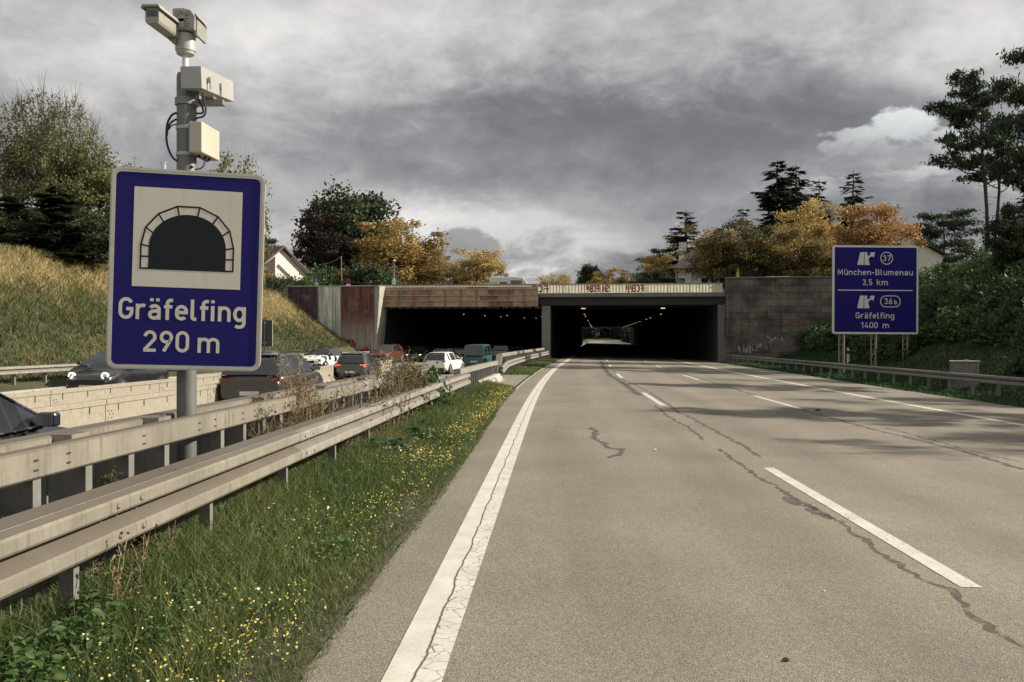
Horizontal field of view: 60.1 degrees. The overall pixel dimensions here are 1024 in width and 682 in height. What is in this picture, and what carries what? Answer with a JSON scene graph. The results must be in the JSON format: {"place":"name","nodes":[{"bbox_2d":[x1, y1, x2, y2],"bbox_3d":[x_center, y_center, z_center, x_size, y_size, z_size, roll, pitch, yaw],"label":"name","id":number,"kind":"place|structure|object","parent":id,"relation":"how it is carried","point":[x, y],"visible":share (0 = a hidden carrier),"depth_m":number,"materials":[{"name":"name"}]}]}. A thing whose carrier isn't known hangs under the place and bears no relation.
{"place":"outdoors","nodes":[
{"label":"outdoors","id":0,"kind":"place"},
{"bbox_2d":[0,241,352,383],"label":"slope grass","id":1,"kind":"structure","parent":0,"point":[276,301],"depth_m":48.72,"materials":[{"name":"plant"}]},
{"bbox_2d":[0,420,472,681],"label":"verge grass","id":2,"kind":"structure","parent":0,"point":[234,532],"depth_m":6.26,"materials":[{"name":"plant"}]},
{"bbox_2d":[345,344,541,378],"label":"opposite road","id":3,"kind":"structure","parent":0,"point":[527,347],"depth_m":81.81,"materials":[{"name":"asphalt"}]},
{"bbox_2d":[0,393,65,439],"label":"car","id":4,"kind":"object","parent":3,"relation":"on","point":[17,419],"visible":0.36,"depth_m":7.97,"materials":[{"name":"blue paint"}]},
{"bbox_2d":[65,352,105,380],"bbox_3d":[-16.988,1.230,37.500,2.094,1.512,4.128,0,0,6],"label":"car","id":5,"kind":"object","parent":3,"relation":"on","point":[88,361],"visible":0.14,"depth_m":36.72,"materials":[{"name":"black paint"}]},
{"bbox_2d":[4,373,222,407],"bbox_3d":[-10.787,1.571,28.652,1.343,0.875,38.229,0,0,0],"label":"portable barrier","id":6,"kind":"object","parent":3,"relation":"on","point":[34,399],"visible":0.28,"depth_m":22.39,"materials":[{"name":"concrete"}]},
{"bbox_2d":[67,356,168,387],"bbox_3d":[-13.973,1.252,31.600,2.055,1.473,3.878,0,0,10],"label":"car","id":7,"kind":"object","parent":3,"relation":"on","point":[99,371],"visible":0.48,"depth_m":30.37,"materials":[{"name":"black paint"}]},
{"bbox_2d":[30,360,392,427],"bbox_3d":[-8.627,1.627,33.672,1.674,0.984,54.548,0,0,-1],"label":"portable barrier","id":8,"kind":"object","parent":3,"relation":"on","point":[76,414],"visible":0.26,"depth_m":18.00,"materials":[{"name":"concrete"}]},
{"bbox_2d":[219,351,322,400],"bbox_3d":[-6.832,1.112,25.600,2.199,1.761,4.628,0,0,2],"label":"car","id":9,"kind":"object","parent":3,"relation":"on","point":[235,384],"visible":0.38,"depth_m":23.41,"materials":[{"name":"grey paint"}]},
{"bbox_2d":[304,349,341,366],"bbox_3d":[-12.867,1.251,60.000,2.055,1.473,3.878,0,0,13],"label":"car","id":10,"kind":"object","parent":3,"relation":"on","point":[320,357],"visible":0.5,"depth_m":59.23,"materials":[{"name":"white paint"}]},
{"bbox_2d":[335,352,379,379],"bbox_3d":[-8.328,1.357,48.000,2.094,1.512,4.128,0,0,2],"label":"car","id":11,"kind":"object","parent":3,"relation":"on","point":[354,361],"visible":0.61,"depth_m":46.12,"materials":[{"name":"grey paint"}]},
{"bbox_2d":[370,344,403,362],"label":"car","id":12,"kind":"object","parent":3,"relation":"on","point":[398,351],"visible":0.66,"depth_m":78.23,"materials":[{"name":"red paint"}]},
{"bbox_2d":[405,346,431,361],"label":"car","id":13,"kind":"object","parent":3,"relation":"on","point":[420,351],"visible":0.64,"depth_m":83.89,"materials":[{"name":"black paint"}]},
{"bbox_2d":[423,352,463,373],"bbox_3d":[-4.590,1.471,60.000,2.094,1.512,4.128,0,0,14],"label":"car","id":14,"kind":"object","parent":3,"relation":"on","point":[448,362],"visible":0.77,"depth_m":58.29,"materials":[{"name":"white paint"}]},
{"bbox_2d":[463,344,491,366],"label":"van","id":15,"kind":"object","parent":3,"relation":"on","point":[474,354],"visible":0.66,"depth_m":68.75,"materials":[{"name":"teal paint"}]},
{"bbox_2d":[0,248,1023,681],"bbox_3d":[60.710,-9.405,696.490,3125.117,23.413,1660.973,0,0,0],"label":"ground","id":16,"kind":"structure","parent":0,"point":[32,384],"depth_m":44.16,"materials":[{"name":"plant"}]},
{"bbox_2d":[0,196,33,247],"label":"tree","id":17,"kind":"object","parent":16,"relation":"on","point":[15,206],"visible":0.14,"depth_m":57.35,"materials":[{"name":"green plant"}]},
{"bbox_2d":[0,98,56,212],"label":"tree","id":18,"kind":"object","parent":16,"relation":"on","point":[7,177],"visible":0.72,"depth_m":59.61,"materials":[{"name":"green plant"}]},
{"bbox_2d":[0,207,70,252],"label":"tree","id":19,"kind":"object","parent":16,"relation":"on","point":[30,225],"visible":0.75,"depth_m":54.97,"materials":[{"name":"green plant"}]},
{"bbox_2d":[0,69,103,206],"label":"tree","id":20,"kind":"object","parent":16,"relation":"on","point":[31,109],"visible":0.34,"depth_m":61.99,"materials":[{"name":"green plant"}]},
{"bbox_2d":[0,186,108,263],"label":"tree","id":21,"kind":"object","parent":16,"relation":"on","point":[58,202],"visible":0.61,"depth_m":56.19,"materials":[{"name":"green plant"}]},
{"bbox_2d":[0,587,130,681],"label":"nettle patch","id":22,"kind":"object","parent":16,"relation":"on","point":[20,670],"visible":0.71,"depth_m":4.41,"materials":[{"name":"green plant"}]},
{"bbox_2d":[26,88,114,221],"bbox_3d":[-30.515,-11.339,61.144,6.938,12.038,6.604,0,0,40],"label":"tree","id":23,"kind":"object","parent":16,"relation":"on","point":[59,152],"visible":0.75,"depth_m":60.01,"materials":[{"name":"green plant"}]},
{"bbox_2d":[38,208,109,271],"bbox_3d":[-27.013,-6.336,56.735,5.496,4.422,6.260,0,0,42],"label":"tree","id":24,"kind":"object","parent":16,"relation":"on","point":[93,239],"visible":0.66,"depth_m":56.11,"materials":[{"name":"green plant"}]},
{"bbox_2d":[50,137,146,256],"bbox_3d":[-29.065,-9.534,62.440,6.885,8.640,8.648,0,0,15],"label":"tree","id":25,"kind":"object","parent":16,"relation":"on","point":[101,180],"visible":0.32,"depth_m":60.82,"materials":[{"name":"green plant"}]},
{"bbox_2d":[106,531,140,606],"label":"dry weed","id":26,"kind":"object","parent":16,"relation":"on","point":[122,547],"visible":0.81,"depth_m":5.16,"materials":[{"name":"brown plant"}]},
{"bbox_2d":[107,544,151,603],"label":"dry weed","id":27,"kind":"object","parent":16,"relation":"on","point":[135,577],"visible":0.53,"depth_m":5.38,"materials":[{"name":"brown plant"}]},
{"bbox_2d":[95,461,184,557],"bbox_3d":[-2.701,1.294,6.429,0.520,0.858,0.574,0,0,-38],"label":"dry weed","id":28,"kind":"object","parent":16,"relation":"on","point":[138,538],"visible":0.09,"depth_m":6.47,"materials":[{"name":"brown plant"}]},
{"bbox_2d":[106,72,265,524],"bbox_3d":[-2.915,-0.220,8.008,1.345,4.420,0.314,0,0,-11],"label":"tunnel sign","id":29,"kind":"object","parent":16,"relation":"on","point":[185,271],"visible":0.98,"depth_m":7.87,"materials":[{"name":"metal"}]},
{"bbox_2d":[140,4,206,65],"bbox_3d":[-2.995,-2.714,7.895,0.359,0.554,0.670,0,0,0],"label":"traffic camera","id":30,"kind":"object","parent":29,"relation":"on","point":[181,29],"visible":1,"depth_m":7.94,"materials":[{"name":"white plastic"}]},
{"bbox_2d":[176,121,218,161],"bbox_3d":[-2.896,-1.813,8.091,0.319,0.305,0.408,0,0,0],"label":"junction box","id":31,"kind":"object","parent":29,"relation":"attached to","point":[203,141],"visible":0.91,"depth_m":7.97,"materials":[{"name":"beige paint"}]},
{"bbox_2d":[175,66,233,107],"bbox_3d":[-2.843,-2.332,8.240,0.442,0.382,0.804,0,0,0],"label":"camera housing","id":32,"kind":"object","parent":29,"relation":"attached to","point":[216,89],"visible":0.92,"depth_m":8.00,"materials":[{"name":"grey metal"}]},
{"bbox_2d":[0,351,371,384],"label":"guardrail","id":33,"kind":"object","parent":16,"relation":"on","point":[12,371],"visible":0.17,"depth_m":35.40,"materials":[{"name":"metal"}]},
{"bbox_2d":[112,570,310,681],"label":"tall grass","id":34,"kind":"structure","parent":16,"relation":"on","point":[203,653],"depth_m":4.64,"materials":[{"name":"plant"}]},
{"bbox_2d":[0,367,422,504],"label":"median guardrail","id":35,"kind":"object","parent":16,"relation":"on","point":[21,442],"visible":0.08,"depth_m":7.26,"materials":[{"name":"metal"}]},
{"bbox_2d":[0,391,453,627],"bbox_3d":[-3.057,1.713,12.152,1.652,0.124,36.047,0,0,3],"label":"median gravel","id":36,"kind":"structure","parent":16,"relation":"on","point":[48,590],"depth_m":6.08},
{"bbox_2d":[0,368,470,616],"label":"median guardrail","id":37,"kind":"object","parent":16,"relation":"on","point":[69,527],"visible":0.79,"depth_m":6.21,"materials":[{"name":"metal"}]},
{"bbox_2d":[207,149,275,284],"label":"tree","id":38,"kind":"object","parent":16,"relation":"on","point":[225,162],"visible":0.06,"depth_m":65.58,"materials":[{"name":"green plant"}]},
{"bbox_2d":[261,320,272,349],"bbox_3d":[-13.948,0.539,49.963,0.885,3.447,0.125,0,0,4],"label":"sign back","id":39,"kind":"object","parent":16,"relation":"on","point":[267,334],"visible":0.56,"depth_m":49.97,"materials":[{"name":"metal"}]},
{"bbox_2d":[121,455,421,676],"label":"wildflowers","id":40,"kind":"object","parent":16,"relation":"on","point":[340,547],"visible":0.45,"depth_m":5.41,"materials":[{"name":"green plant"}]},
{"bbox_2d":[246,394,300,485],"bbox_3d":[-2.642,1.149,9.579,0.690,1.148,0.810,0,0,0],"label":"dry weed","id":41,"kind":"object","parent":16,"relation":"on","point":[266,416],"visible":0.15,"depth_m":9.57,"materials":[{"name":"brown plant"}]},
{"bbox_2d":[263,246,308,279],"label":"house","id":42,"kind":"structure","parent":16,"relation":"on","point":[283,260],"depth_m":98.17,"materials":[{"name":"white paint"}]},
{"bbox_2d":[273,352,307,465],"bbox_3d":[-2.665,0.925,10.548,0.540,1.593,0.576,0,0,30],"label":"dry weed","id":43,"kind":"object","parent":16,"relation":"on","point":[286,390],"visible":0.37,"depth_m":10.50,"materials":[{"name":"brown plant"}]},
{"bbox_2d":[267,351,317,468],"bbox_3d":[-2.660,0.917,10.902,0.693,1.609,0.528,0,0,-36],"label":"dry weed","id":44,"kind":"object","parent":16,"relation":"on","point":[294,387],"visible":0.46,"depth_m":10.89,"materials":[{"name":"brown plant"}]},
{"bbox_2d":[288,371,325,462],"bbox_3d":[-2.520,1.044,10.853,0.528,1.355,0.517,0,0,-22],"label":"dry weed","id":45,"kind":"object","parent":16,"relation":"on","point":[308,412],"visible":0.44,"depth_m":10.84,"materials":[{"name":"brown plant"}]},
{"bbox_2d":[299,261,340,285],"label":"hedge shrub","id":46,"kind":"object","parent":16,"relation":"on","point":[323,280],"visible":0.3,"depth_m":95.57,"materials":[{"name":"green plant"}]},
{"bbox_2d":[302,376,339,460],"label":"dry weed","id":47,"kind":"object","parent":16,"relation":"on","point":[313,415],"visible":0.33,"depth_m":11.32,"materials":[{"name":"brown plant"}]},
{"bbox_2d":[286,207,375,277],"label":"tree","id":48,"kind":"object","parent":16,"relation":"on","point":[336,245],"visible":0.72,"depth_m":117.43,"materials":[{"name":"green plant"}]},
{"bbox_2d":[277,285,386,351],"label":"abutment wall","id":49,"kind":"structure","parent":16,"relation":"on","point":[355,315],"depth_m":84.25,"materials":[{"name":"concrete"}]},
{"bbox_2d":[384,286,539,308],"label":"formwork","id":50,"kind":"object","parent":49,"relation":"attached to","point":[453,297],"visible":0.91,"depth_m":84.87,"materials":[{"name":"wood"}]},
{"bbox_2d":[290,175,407,274],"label":"tree","id":51,"kind":"object","parent":16,"relation":"on","point":[358,209],"visible":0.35,"depth_m":122.23,"materials":[{"name":"green plant"}]},
{"bbox_2d":[328,261,377,285],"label":"hedge shrub","id":52,"kind":"object","parent":16,"relation":"on","point":[357,271],"visible":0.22,"depth_m":95.93,"materials":[{"name":"green plant"}]},
{"bbox_2d":[328,360,384,444],"bbox_3d":[-2.175,0.997,12.590,0.776,1.449,0.509,0,0,0],"label":"dry weed","id":53,"kind":"object","parent":16,"relation":"on","point":[361,397],"visible":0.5,"depth_m":12.58,"materials":[{"name":"brown plant"}]},
{"bbox_2d":[208,389,515,681],"bbox_3d":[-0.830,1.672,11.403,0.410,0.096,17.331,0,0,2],"label":"edge grass","id":54,"kind":"structure","parent":16,"relation":"on","point":[469,449],"depth_m":5.54,"materials":[{"name":"plant"}]},
{"bbox_2d":[350,259,401,285],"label":"hedge shrub","id":55,"kind":"object","parent":16,"relation":"on","point":[374,271],"visible":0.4,"depth_m":95.89,"materials":[{"name":"green plant"}]},
{"bbox_2d":[369,266,401,285],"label":"hedge shrub","id":56,"kind":"object","parent":16,"relation":"on","point":[381,274],"visible":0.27,"depth_m":96.72,"materials":[{"name":"green plant"}]},
{"bbox_2d":[369,346,415,423],"bbox_3d":[-2.249,0.894,16.455,0.887,1.655,1.003,0,0,-17],"label":"dry weed","id":57,"kind":"object","parent":16,"relation":"on","point":[403,375],"visible":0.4,"depth_m":16.37,"materials":[{"name":"brown plant"}]},
{"bbox_2d":[347,216,451,284],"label":"tree","id":58,"kind":"object","parent":16,"relation":"on","point":[385,252],"visible":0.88,"depth_m":112.98,"materials":[{"name":"yellow plant"}]},
{"bbox_2d":[354,420,444,457],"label":"dock plant","id":59,"kind":"object","parent":16,"relation":"on","point":[377,439],"visible":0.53,"depth_m":13.05,"materials":[{"name":"green plant"}]},
{"bbox_2d":[377,342,426,421],"bbox_3d":[-1.961,0.872,17.195,1.220,1.701,0.854,0,0,29],"label":"dry weed","id":60,"kind":"object","parent":16,"relation":"on","point":[399,367],"visible":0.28,"depth_m":17.21,"materials":[{"name":"brown plant"}]},
{"bbox_2d":[391,360,432,418],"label":"bush","id":61,"kind":"object","parent":16,"relation":"on","point":[422,408],"visible":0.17,"depth_m":17.63,"materials":[{"name":"green plant"}]},
{"bbox_2d":[404,248,462,284],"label":"tree","id":62,"kind":"object","parent":16,"relation":"on","point":[438,264],"visible":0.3,"depth_m":116.63,"materials":[{"name":"orange plant"}]},
{"bbox_2d":[415,359,461,407],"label":"bush","id":63,"kind":"object","parent":16,"relation":"on","point":[443,398],"visible":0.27,"depth_m":19.86,"materials":[{"name":"green plant"}]},
{"bbox_2d":[392,378,516,441],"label":"verge grass","id":64,"kind":"structure","parent":16,"relation":"on","point":[439,413],"depth_m":18.38,"materials":[{"name":"plant"}]},
{"bbox_2d":[46,386,515,681],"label":"yellow flowers","id":65,"kind":"object","parent":64,"relation":"on","point":[213,650],"visible":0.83,"depth_m":5.31,"materials":[{"name":"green plant"}]},
{"bbox_2d":[438,246,512,283],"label":"tree","id":66,"kind":"object","parent":16,"relation":"on","point":[476,264],"visible":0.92,"depth_m":108.75,"materials":[{"name":"yellow plant"}]},
{"bbox_2d":[454,361,503,396],"bbox_3d":[-1.115,1.277,31.599,0.692,0.926,11.660,0,0,5],"label":"movable barrier","id":67,"kind":"object","parent":16,"relation":"on","point":[480,372],"visible":0.66,"depth_m":31.05,"materials":[{"name":"metal"}]},
{"bbox_2d":[490,276,527,283],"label":"camper van","id":68,"kind":"object","parent":16,"relation":"on","point":[506,280],"visible":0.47,"depth_m":89.92,"materials":[{"name":"white paint"}]},
{"bbox_2d":[494,348,549,373],"bbox_3d":[1.144,1.290,60.789,1.030,1.300,47.747,0,0,5],"label":"median guardrail","id":69,"kind":"object","parent":16,"relation":"on","point":[508,361],"visible":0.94,"depth_m":52.23,"materials":[{"name":"metal"}]},
{"bbox_2d":[501,358,559,375],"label":"verge grass","id":70,"kind":"structure","parent":16,"relation":"on","point":[532,368],"depth_m":52.09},
{"bbox_2d":[384,305,724,362],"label":"road tunnel","id":71,"kind":"structure","parent":16,"relation":"on","point":[695,331],"depth_m":115.26,"materials":[{"name":"concrete"}]},
{"bbox_2d":[382,283,725,305],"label":"road bridge","id":72,"kind":"structure","parent":71,"relation":"on","point":[643,294],"depth_m":84.28,"materials":[{"name":"concrete"}]},
{"bbox_2d":[536,273,573,283],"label":"tree","id":73,"kind":"object","parent":16,"relation":"on","point":[562,276],"visible":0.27,"depth_m":133.66,"materials":[{"name":"yellow plant"}]},
{"bbox_2d":[574,263,604,283],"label":"tree","id":74,"kind":"object","parent":16,"relation":"on","point":[585,273],"visible":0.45,"depth_m":127.07,"materials":[{"name":"green plant"}]},
{"bbox_2d":[583,327,630,343],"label":"thicket","id":75,"kind":"object","parent":16,"relation":"on","point":[624,333],"visible":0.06,"depth_m":488.88,"materials":[{"name":"green plant"}]},
{"bbox_2d":[586,267,634,293],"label":"tree","id":76,"kind":"object","parent":16,"relation":"on","point":[610,279],"visible":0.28,"depth_m":123.06,"materials":[{"name":"orange plant"}]},
{"bbox_2d":[627,268,675,282],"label":"tree","id":77,"kind":"object","parent":16,"relation":"on","point":[662,279],"visible":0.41,"depth_m":107.18,"materials":[{"name":"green plant"}]},
{"bbox_2d":[630,252,675,279],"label":"tree","id":78,"kind":"object","parent":16,"relation":"on","point":[653,260],"visible":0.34,"depth_m":110.91,"materials":[{"name":"yellow plant"}]},
{"bbox_2d":[658,210,701,265],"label":"tree","id":79,"kind":"object","parent":16,"relation":"on","point":[681,239],"visible":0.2,"depth_m":127.71,"materials":[{"name":"green plant"}]},
{"bbox_2d":[671,242,752,291],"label":"house","id":80,"kind":"structure","parent":16,"relation":"on","point":[679,265],"depth_m":106.50,"materials":[{"name":"tile"}]},
{"bbox_2d":[662,219,764,282],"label":"tree","id":81,"kind":"object","parent":16,"relation":"on","point":[704,248],"visible":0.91,"depth_m":96.66,"materials":[{"name":"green plant"}]},
{"bbox_2d":[694,215,782,290],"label":"tree","id":82,"kind":"object","parent":16,"relation":"on","point":[749,254],"visible":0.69,"depth_m":96.23,"materials":[{"name":"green plant"}]},
{"bbox_2d":[739,160,808,276],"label":"tree","id":83,"kind":"object","parent":16,"relation":"on","point":[771,200],"visible":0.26,"depth_m":114.32,"materials":[{"name":"green plant"}]},
{"bbox_2d":[725,276,831,361],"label":"retaining wall","id":84,"kind":"structure","parent":16,"relation":"on","point":[767,317],"depth_m":82.22,"materials":[{"name":"concrete"}]},
{"bbox_2d":[756,225,827,276],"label":"tree","id":85,"kind":"object","parent":16,"relation":"on","point":[786,261],"visible":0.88,"depth_m":94.63,"materials":[{"name":"yellow plant"}]},
{"bbox_2d":[779,166,819,229],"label":"tree","id":86,"kind":"object","parent":16,"relation":"on","point":[801,183],"visible":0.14,"depth_m":117.62,"materials":[{"name":"green plant"}]},
{"bbox_2d":[767,197,849,275],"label":"tree","id":87,"kind":"object","parent":16,"relation":"on","point":[818,228],"visible":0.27,"depth_m":102.20,"materials":[{"name":"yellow plant"}]},
{"bbox_2d":[809,181,835,224],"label":"tree","id":88,"kind":"object","parent":16,"relation":"on","point":[821,200],"visible":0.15,"depth_m":127.82,"materials":[{"name":"green plant"}]},
{"bbox_2d":[800,232,850,275],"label":"tree","id":89,"kind":"object","parent":16,"relation":"on","point":[820,247],"visible":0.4,"depth_m":94.49,"materials":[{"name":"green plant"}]},
{"bbox_2d":[833,170,873,243],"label":"tree","id":90,"kind":"object","parent":16,"relation":"on","point":[856,198],"visible":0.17,"depth_m":119.84,"materials":[{"name":"green plant"}]},
{"bbox_2d":[720,335,1023,407],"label":"roadside grass","id":91,"kind":"structure","parent":16,"relation":"on","point":[977,395],"depth_m":45.88,"materials":[{"name":"plant"}]},
{"bbox_2d":[725,354,1023,396],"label":"guardrail","id":92,"kind":"object","parent":16,"relation":"on","point":[998,381],"visible":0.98,"depth_m":40.01,"materials":[{"name":"metal"}]},
{"bbox_2d":[832,245,918,373],"bbox_3d":[21.344,-1.702,52.107,5.136,7.844,0.255,0,0,-2],"label":"exit sign","id":93,"kind":"object","parent":16,"relation":"on","point":[875,289],"visible":0.97,"depth_m":52.00,"materials":[{"name":"metal"}]},
{"bbox_2d":[825,200,931,258],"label":"tree","id":94,"kind":"object","parent":16,"relation":"on","point":[883,233],"visible":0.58,"depth_m":86.57,"materials":[{"name":"orange plant"}]},
{"bbox_2d":[790,248,1023,376],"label":"shrub thicket","id":95,"kind":"object","parent":16,"relation":"on","point":[966,300],"visible":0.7,"depth_m":53.29,"materials":[{"name":"green plant"}]},
{"bbox_2d":[910,208,991,264],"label":"tree","id":96,"kind":"object","parent":16,"relation":"on","point":[929,233],"visible":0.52,"depth_m":102.66,"materials":[{"name":"plant"}]},
{"bbox_2d":[949,360,979,389],"bbox_3d":[18.390,1.381,36.000,1.100,1.245,0.700,0,0,24],"label":"roadside cabinet","id":97,"kind":"object","parent":16,"relation":"on","point":[964,366],"visible":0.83,"depth_m":35.75,"materials":[{"name":"metal"}]},
{"bbox_2d":[919,67,1018,254],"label":"tree","id":98,"kind":"object","parent":16,"relation":"on","point":[975,105],"visible":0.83,"depth_m":73.64,"materials":[{"name":"plant"}]},
{"bbox_2d":[952,113,1023,256],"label":"tree","id":99,"kind":"object","parent":16,"relation":"on","point":[975,178],"visible":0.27,"depth_m":76.06,"materials":[{"name":"plant"}]},
{"bbox_2d":[974,44,1023,193],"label":"tree","id":100,"kind":"object","parent":16,"relation":"on","point":[1015,96],"visible":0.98,"depth_m":63.59,"materials":[{"name":"plant"}]},
{"bbox_2d":[976,198,1023,269],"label":"tree","id":101,"kind":"object","parent":16,"relation":"on","point":[1004,228],"visible":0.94,"depth_m":55.55,"materials":[{"name":"green plant"}]},
{"bbox_2d":[0,0,1023,345],"label":"sky","id":102,"kind":"structure","parent":0,"point":[556,136],"materials":[{"name":"grey"}]},
{"bbox_2d":[299,341,1023,681],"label":"road","id":103,"kind":"structure","parent":0,"point":[681,553],"depth_m":7.71,"materials":[{"name":"asphalt"}]},
{"bbox_2d":[381,343,588,681],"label":"edge line","id":104,"kind":"object","parent":103,"relation":"on","point":[424,651],"visible":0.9,"depth_m":6.20,"materials":[{"name":"paint"}]},
{"bbox_2d":[602,346,980,586],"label":"lane marking","id":105,"kind":"object","parent":103,"relation":"on","point":[958,579],"visible":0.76,"depth_m":8.22,"materials":[{"name":"white paint"}]},
{"bbox_2d":[559,361,1023,646],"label":"crack sealing","id":106,"kind":"object","parent":103,"relation":"on","point":[794,501],"visible":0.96,"depth_m":12.38,"materials":[{"name":"asphalt"}]},
{"bbox_2d":[623,344,1023,425],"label":"edge line","id":107,"kind":"object","parent":103,"relation":"on","point":[867,396],"visible":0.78,"depth_m":28.84,"materials":[{"name":"white paint"}]},
{"bbox_2d":[819,234,949,274],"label":"house","id":108,"kind":"structure","parent":0,"point":[930,254],"depth_m":93.19,"materials":[{"name":"paint"}]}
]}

